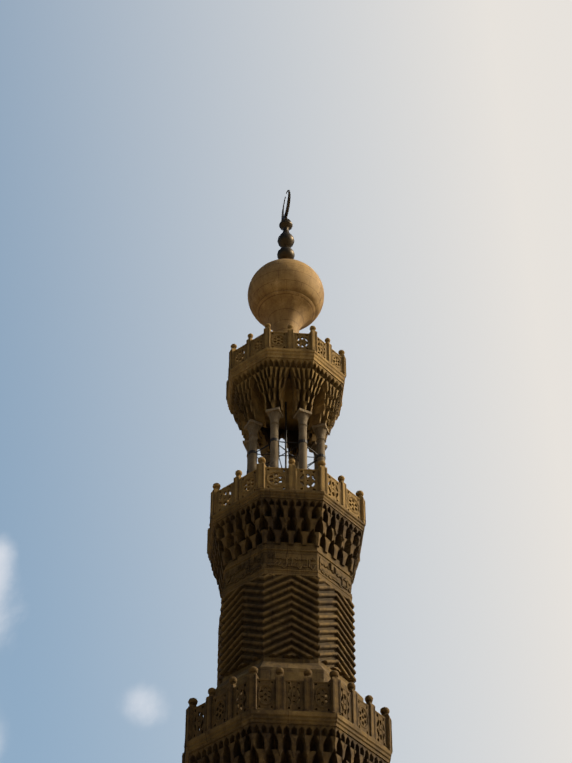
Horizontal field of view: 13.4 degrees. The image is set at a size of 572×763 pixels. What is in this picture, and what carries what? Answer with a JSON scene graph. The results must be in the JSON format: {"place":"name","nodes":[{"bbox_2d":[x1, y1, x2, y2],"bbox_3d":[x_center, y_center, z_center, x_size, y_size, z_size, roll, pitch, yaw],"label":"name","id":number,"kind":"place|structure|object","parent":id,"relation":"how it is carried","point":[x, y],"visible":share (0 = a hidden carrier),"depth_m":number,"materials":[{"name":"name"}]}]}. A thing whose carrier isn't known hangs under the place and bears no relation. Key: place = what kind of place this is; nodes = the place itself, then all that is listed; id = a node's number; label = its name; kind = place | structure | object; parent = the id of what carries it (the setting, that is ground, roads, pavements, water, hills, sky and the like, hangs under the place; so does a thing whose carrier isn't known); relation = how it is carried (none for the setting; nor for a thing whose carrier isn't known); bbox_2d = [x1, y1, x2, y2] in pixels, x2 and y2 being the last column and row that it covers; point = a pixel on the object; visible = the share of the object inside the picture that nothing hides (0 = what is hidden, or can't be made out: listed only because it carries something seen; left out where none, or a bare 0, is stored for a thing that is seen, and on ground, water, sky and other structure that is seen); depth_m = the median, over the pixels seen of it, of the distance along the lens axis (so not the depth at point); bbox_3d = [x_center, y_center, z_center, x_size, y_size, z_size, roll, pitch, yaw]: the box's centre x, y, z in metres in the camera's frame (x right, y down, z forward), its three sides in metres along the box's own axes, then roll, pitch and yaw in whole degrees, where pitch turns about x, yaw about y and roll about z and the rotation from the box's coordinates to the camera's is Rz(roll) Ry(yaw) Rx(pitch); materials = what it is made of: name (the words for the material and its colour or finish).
{"place":"outdoors","nodes":[
{"label":"outdoors","id":0,"kind":"place"},
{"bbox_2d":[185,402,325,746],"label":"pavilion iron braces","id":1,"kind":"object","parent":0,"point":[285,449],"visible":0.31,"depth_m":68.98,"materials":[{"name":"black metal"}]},
{"bbox_2d":[258,392,314,453],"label":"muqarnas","id":2,"kind":"object","parent":1,"relation":"attached to","point":[292,436],"visible":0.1,"depth_m":71.33,"materials":[{"name":"stone"}]},
{"bbox_2d":[0,0,571,762],"label":"sky","id":3,"kind":"structure","parent":0,"point":[151,151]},
{"bbox_3d":[-0.003,31.318,41.572,5.443,19.000,5.443,0,-44,0],"label":"minaret","id":4,"kind":"object","parent":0,"visible":0},
{"bbox_2d":[189,723,386,762],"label":"muqarnas","id":5,"kind":"object","parent":4,"relation":"on","point":[278,743],"visible":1,"depth_m":59.93,"materials":[{"name":"stone"}]},
{"bbox_2d":[185,709,391,762],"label":"cornice","id":6,"kind":"structure","parent":5,"relation":"on","point":[337,720],"depth_m":60.25,"materials":[{"name":"stone"}]},
{"bbox_2d":[182,666,392,762],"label":"balustrade","id":7,"kind":"object","parent":6,"relation":"on","point":[232,701],"visible":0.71,"depth_m":60.86,"materials":[{"name":"stone"}]},
{"bbox_2d":[215,541,363,710],"bbox_3d":[-0.029,7.723,64.198,3.724,6.198,4.005,0,-44,0],"label":"shaft","id":8,"kind":"object","parent":6,"relation":"on","point":[286,607],"visible":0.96,"depth_m":63.72,"materials":[{"name":"stone"}]},
{"bbox_2d":[211,497,361,597],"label":"muqarnas","id":9,"kind":"object","parent":8,"relation":"on","point":[327,528],"visible":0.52,"depth_m":65.72,"materials":[{"name":"stone"}]},
{"bbox_2d":[208,488,364,567],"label":"cornice","id":10,"kind":"structure","parent":9,"relation":"on","point":[334,504],"depth_m":66.02,"materials":[{"name":"stone"}]},
{"bbox_2d":[243,407,328,486],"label":"columns","id":11,"kind":"structure","parent":10,"relation":"on","point":[252,427],"depth_m":69.15,"materials":[{"name":"stone"}]},
{"bbox_2d":[229,357,342,456],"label":"muqarnas","id":12,"kind":"object","parent":11,"relation":"on","point":[310,380],"visible":0.65,"depth_m":70.00,"materials":[{"name":"stone"}]},
{"bbox_2d":[227,347,344,430],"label":"cornice","id":13,"kind":"structure","parent":12,"relation":"on","point":[290,353],"depth_m":70.52,"materials":[{"name":"stone"}]},
{"bbox_2d":[248,259,323,344],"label":"bulbous dome","id":14,"kind":"structure","parent":13,"relation":"on","point":[283,294],"depth_m":73.21,"materials":[{"name":"stone"}]},
{"bbox_2d":[277,190,294,258],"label":"finial","id":15,"kind":"object","parent":14,"relation":"on","point":[285,241],"visible":0.81,"depth_m":75.67,"materials":[{"name":"brown metal"}]},
{"bbox_2d":[226,323,345,406],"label":"balustrade","id":16,"kind":"object","parent":13,"relation":"on","point":[265,339],"visible":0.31,"depth_m":70.68,"materials":[{"name":"stone"}]},
{"bbox_2d":[207,457,365,561],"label":"balustrade","id":17,"kind":"object","parent":10,"relation":"on","point":[240,487],"visible":0.56,"depth_m":66.44,"materials":[{"name":"stone"}]}
]}

